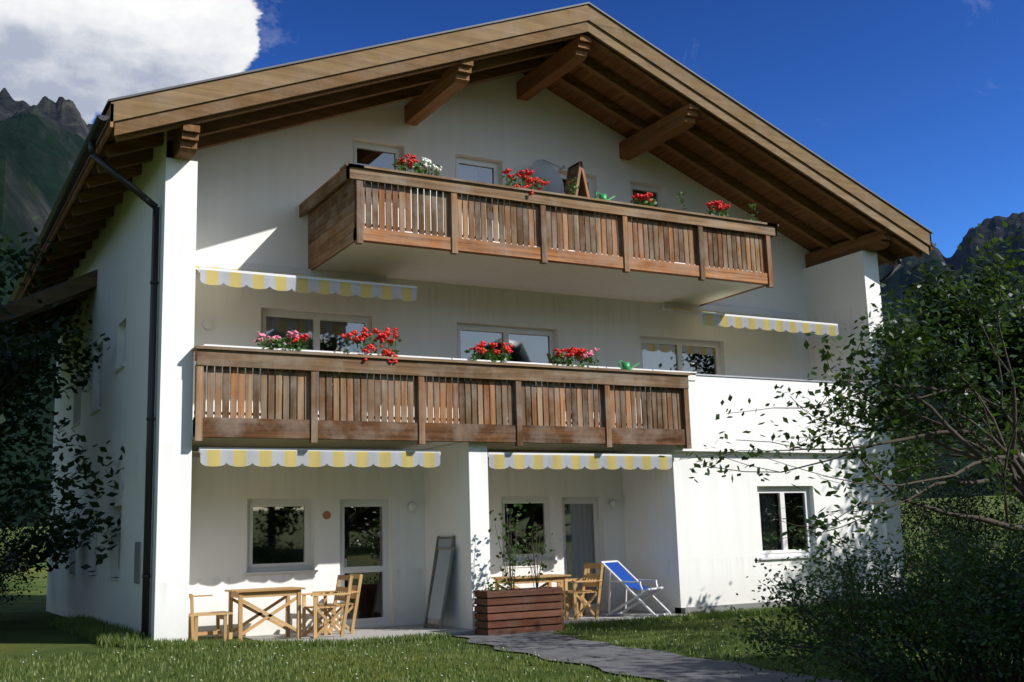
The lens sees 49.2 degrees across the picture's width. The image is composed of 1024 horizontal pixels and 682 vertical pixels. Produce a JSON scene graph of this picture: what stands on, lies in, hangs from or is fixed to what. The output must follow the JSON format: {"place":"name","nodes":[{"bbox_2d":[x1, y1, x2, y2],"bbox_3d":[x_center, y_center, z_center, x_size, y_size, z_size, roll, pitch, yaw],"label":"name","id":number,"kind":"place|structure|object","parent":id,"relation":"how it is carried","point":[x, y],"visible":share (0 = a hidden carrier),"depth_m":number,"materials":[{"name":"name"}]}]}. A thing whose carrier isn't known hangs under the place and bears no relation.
{"place":"outdoors","nodes":[
{"label":"outdoors","id":0,"kind":"place"},
{"bbox_2d":[0,88,1023,527],"bbox_3d":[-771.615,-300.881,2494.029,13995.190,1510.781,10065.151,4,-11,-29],"label":"mountains","id":1,"kind":"structure","parent":0,"point":[42,142],"depth_m":2152.05,"materials":[{"name":"grey stone"}]},
{"bbox_2d":[0,495,1023,681],"bbox_3d":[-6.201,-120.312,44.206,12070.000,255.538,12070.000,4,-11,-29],"label":"ground","id":2,"kind":"structure","parent":0,"point":[26,628],"depth_m":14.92,"materials":[{"name":"green plant"}]},
{"bbox_2d":[0,492,46,594],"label":"hedge wood","id":3,"kind":"object","parent":2,"relation":"on","point":[10,533],"visible":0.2,"depth_m":24.29,"materials":[{"name":"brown plant"}]},
{"bbox_2d":[0,506,72,614],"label":"hedge wood","id":4,"kind":"object","parent":2,"relation":"on","point":[3,561],"visible":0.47,"depth_m":21.80,"materials":[{"name":"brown plant"}]},
{"bbox_2d":[0,216,124,581],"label":"tree","id":5,"kind":"object","parent":2,"relation":"on","point":[19,372],"visible":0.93,"depth_m":18.79,"materials":[{"name":"green plant"}]},
{"bbox_2d":[46,73,906,642],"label":"house","id":6,"kind":"structure","parent":2,"relation":"on","point":[682,539],"depth_m":20.03,"materials":[{"name":"paint"}]},
{"bbox_2d":[0,270,96,442],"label":"roof beam","id":7,"kind":"structure","parent":6,"relation":"attached to","point":[79,289],"depth_m":21.37,"materials":[{"name":"brown wood"}]},
{"bbox_2d":[188,594,232,641],"bbox_3d":[-4.488,4.081,16.484,0.622,0.736,0.502,4,-11,-29],"label":"chair","id":8,"kind":"object","parent":6,"relation":"on","point":[193,633],"visible":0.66,"depth_m":16.36,"materials":[{"name":"brown wood"}]},
{"bbox_2d":[224,587,304,640],"bbox_3d":[-3.735,4.123,16.899,1.050,0.750,0.674,4,-11,-29],"label":"table","id":9,"kind":"object","parent":6,"relation":"on","point":[286,593],"visible":0.94,"depth_m":16.82,"materials":[{"name":"brown wood"}]},
{"bbox_2d":[301,575,352,638],"bbox_3d":[-2.841,4.064,17.156,0.665,0.911,0.575,4,-11,-29],"label":"chair","id":10,"kind":"object","parent":6,"relation":"on","point":[341,593],"visible":0.99,"depth_m":17.10,"materials":[{"name":"brown wood"}]},
{"bbox_2d":[312,574,362,634],"bbox_3d":[-2.759,4.162,17.726,0.666,0.912,0.575,3,-11,-25],"label":"chair","id":11,"kind":"object","parent":6,"relation":"on","point":[355,592],"visible":0.59,"depth_m":17.58,"materials":[{"name":"brown wood"}]},
{"bbox_2d":[134,499,617,583],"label":"wall fittings","id":12,"kind":"object","parent":6,"relation":"attached to","point":[613,503],"depth_m":16.61,"materials":[{"name":"grey metal"}]},
{"bbox_2d":[424,536,454,628],"bbox_3d":[-1.193,3.936,18.313,0.354,1.466,0.725,4,-11,-29],"label":"folded lounger","id":13,"kind":"object","parent":6,"relation":"on","point":[442,565],"visible":1,"depth_m":18.28,"materials":[{"name":"grey fabric"}]},
{"bbox_2d":[192,346,691,448],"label":"balcony","id":14,"kind":"structure","parent":6,"relation":"attached to","point":[505,383],"depth_m":17.74,"materials":[{"name":"brown wood"}]},
{"bbox_2d":[66,141,819,626],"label":"windows","id":15,"kind":"structure","parent":6,"relation":"on","point":[278,535],"depth_m":20.75,"materials":[{"name":"glass"}]},
{"bbox_2d":[202,344,696,380],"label":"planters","id":16,"kind":"object","parent":6,"relation":"on","point":[691,377],"visible":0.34,"depth_m":18.15,"materials":[{"name":"white"}]},
{"bbox_2d":[253,153,757,374],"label":"geraniums","id":17,"kind":"object","parent":16,"relation":"in","point":[416,166],"visible":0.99,"depth_m":18.43,"materials":[{"name":"red plant"}]},
{"bbox_2d":[618,360,639,369],"bbox_3d":[2.075,0.441,19.843,0.447,0.199,0.150,4,-11,-29],"label":"watering can","id":18,"kind":"object","parent":16,"relation":"on","point":[625,365],"visible":0.91,"depth_m":19.76,"materials":[{"name":"green plastic"}]},
{"bbox_2d":[7,2,935,303],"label":"roof","id":19,"kind":"structure","parent":6,"relation":"on","point":[631,86],"depth_m":20.41,"materials":[{"name":"brown wood"}]},
{"bbox_2d":[88,141,901,640],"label":"downpipes","id":20,"kind":"object","parent":6,"relation":"attached to","point":[146,199],"visible":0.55,"depth_m":16.09,"materials":[{"name":"grey metal"}]},
{"bbox_2d":[192,258,838,469],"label":"awnings","id":21,"kind":"object","parent":6,"relation":"attached to","point":[250,275],"visible":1,"depth_m":18.18,"materials":[{"name":"white fabric"}]},
{"bbox_2d":[491,574,570,619],"bbox_3d":[0.335,4.384,19.071,1.200,0.750,0.674,4,-11,-29],"label":"table","id":22,"kind":"object","parent":6,"relation":"on","point":[563,578],"visible":0.52,"depth_m":19.03,"materials":[{"name":"brown wood"}]},
{"bbox_2d":[502,545,542,576],"bbox_3d":[0.176,3.780,19.331,0.724,0.535,0.224,4,-11,-29],"label":"table planter","id":23,"kind":"object","parent":22,"relation":"on","point":[520,570],"visible":0.59,"depth_m":19.21,"materials":[{"name":"white"}]},
{"bbox_2d":[299,163,778,305],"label":"balcony","id":24,"kind":"structure","parent":6,"relation":"attached to","point":[336,206],"depth_m":18.80,"materials":[{"name":"brown wood"}]},
{"bbox_2d":[595,192,614,199],"bbox_3d":[1.643,-2.518,19.708,0.415,0.194,0.140,4,-11,-29],"label":"watering can","id":25,"kind":"object","parent":24,"relation":"on","point":[603,196],"visible":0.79,"depth_m":19.64,"materials":[{"name":"green plastic"}]},
{"bbox_2d":[532,159,564,193],"bbox_3d":[0.744,-2.355,21.280,0.627,2.362,0.656,-3,-10,6],"label":"satellite dish","id":26,"kind":"object","parent":6,"relation":"on","point":[546,170],"visible":0.62,"depth_m":21.56,"materials":[{"name":"grey metal"}]},
{"bbox_2d":[546,353,587,418],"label":"folded balcony chair","id":27,"kind":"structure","parent":6,"relation":"on","point":[549,358],"depth_m":20.68,"materials":[{"name":"brown wood"}]},
{"bbox_2d":[557,161,595,248],"bbox_3d":[1.222,-2.296,20.975,0.889,2.120,0.435,4,-11,-29],"label":"wooden easel","id":28,"kind":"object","parent":6,"relation":"on","point":[576,170],"depth_m":21.03,"materials":[{"name":"brown wood"}]},
{"bbox_2d":[557,564,603,619],"bbox_3d":[1.173,4.320,19.286,0.665,0.911,0.575,4,-11,-29],"label":"chair","id":29,"kind":"object","parent":6,"relation":"on","point":[585,583],"visible":0.91,"depth_m":19.18,"materials":[{"name":"brown wood"}]},
{"bbox_2d":[560,563,604,617],"bbox_3d":[1.249,4.420,19.865,0.665,0.912,0.575,3,-11,-26],"label":"chair","id":30,"kind":"object","parent":6,"relation":"on","point":[584,598],"visible":0.34,"depth_m":19.80,"materials":[{"name":"brown wood"}]},
{"bbox_2d":[601,560,670,616],"bbox_3d":[2.172,4.334,19.666,1.034,0.950,0.676,-8,-12,32],"label":"deck chair","id":31,"kind":"object","parent":6,"relation":"on","point":[621,574],"visible":1,"depth_m":19.68,"materials":[{"name":"blue fabric"}]},
{"bbox_2d":[474,500,563,635],"bbox_3d":[0.107,3.524,17.591,1.421,2.064,0.528,4,-11,-29],"label":"crate planter","id":32,"kind":"object","parent":2,"relation":"on","point":[509,610],"visible":0.98,"depth_m":17.30,"materials":[{"name":"brown wood"}]},
{"bbox_2d":[722,503,1023,681],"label":"bush","id":33,"kind":"object","parent":2,"relation":"on","point":[986,611],"visible":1,"depth_m":9.24,"materials":[{"name":"green plant"}]},
{"bbox_2d":[773,221,1023,555],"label":"tree","id":34,"kind":"object","parent":2,"relation":"on","point":[913,344],"visible":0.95,"depth_m":16.17,"materials":[{"name":"green plant"}]},
{"bbox_2d":[658,355,1017,552],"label":"fruit tree branches","id":35,"kind":"object","parent":34,"relation":"attached to","point":[871,444],"visible":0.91,"depth_m":14.73,"materials":[{"name":"green plant"}]},
{"bbox_2d":[898,463,970,575],"bbox_3d":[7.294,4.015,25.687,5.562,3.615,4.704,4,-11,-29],"label":"foliage","id":36,"kind":"object","parent":2,"relation":"on","point":[909,507],"visible":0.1,"depth_m":25.20,"materials":[{"name":"green plant"}]},
{"bbox_2d":[882,236,1023,461],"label":"tree","id":37,"kind":"object","parent":2,"relation":"on","point":[923,286],"visible":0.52,"depth_m":22.58,"materials":[{"name":"green plant"}]},
{"bbox_2d":[898,436,1023,585],"bbox_3d":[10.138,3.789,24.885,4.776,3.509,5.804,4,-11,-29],"label":"foliage","id":38,"kind":"object","parent":2,"relation":"on","point":[968,505],"visible":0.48,"depth_m":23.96,"materials":[{"name":"green plant"}]},
{"bbox_2d":[990,473,1023,553],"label":"foliage","id":39,"kind":"object","parent":2,"relation":"on","point":[1016,516],"visible":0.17,"depth_m":27.22,"materials":[{"name":"green plant"}]},
{"bbox_2d":[0,0,1023,257],"label":"sky","id":40,"kind":"structure","parent":0,"point":[920,103],"materials":[{"name":"blue"}]},
{"bbox_2d":[452,631,846,681],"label":"path","id":41,"kind":"structure","parent":0,"point":[657,664],"depth_m":12.95,"materials":[{"name":"grey stone"}]}
]}

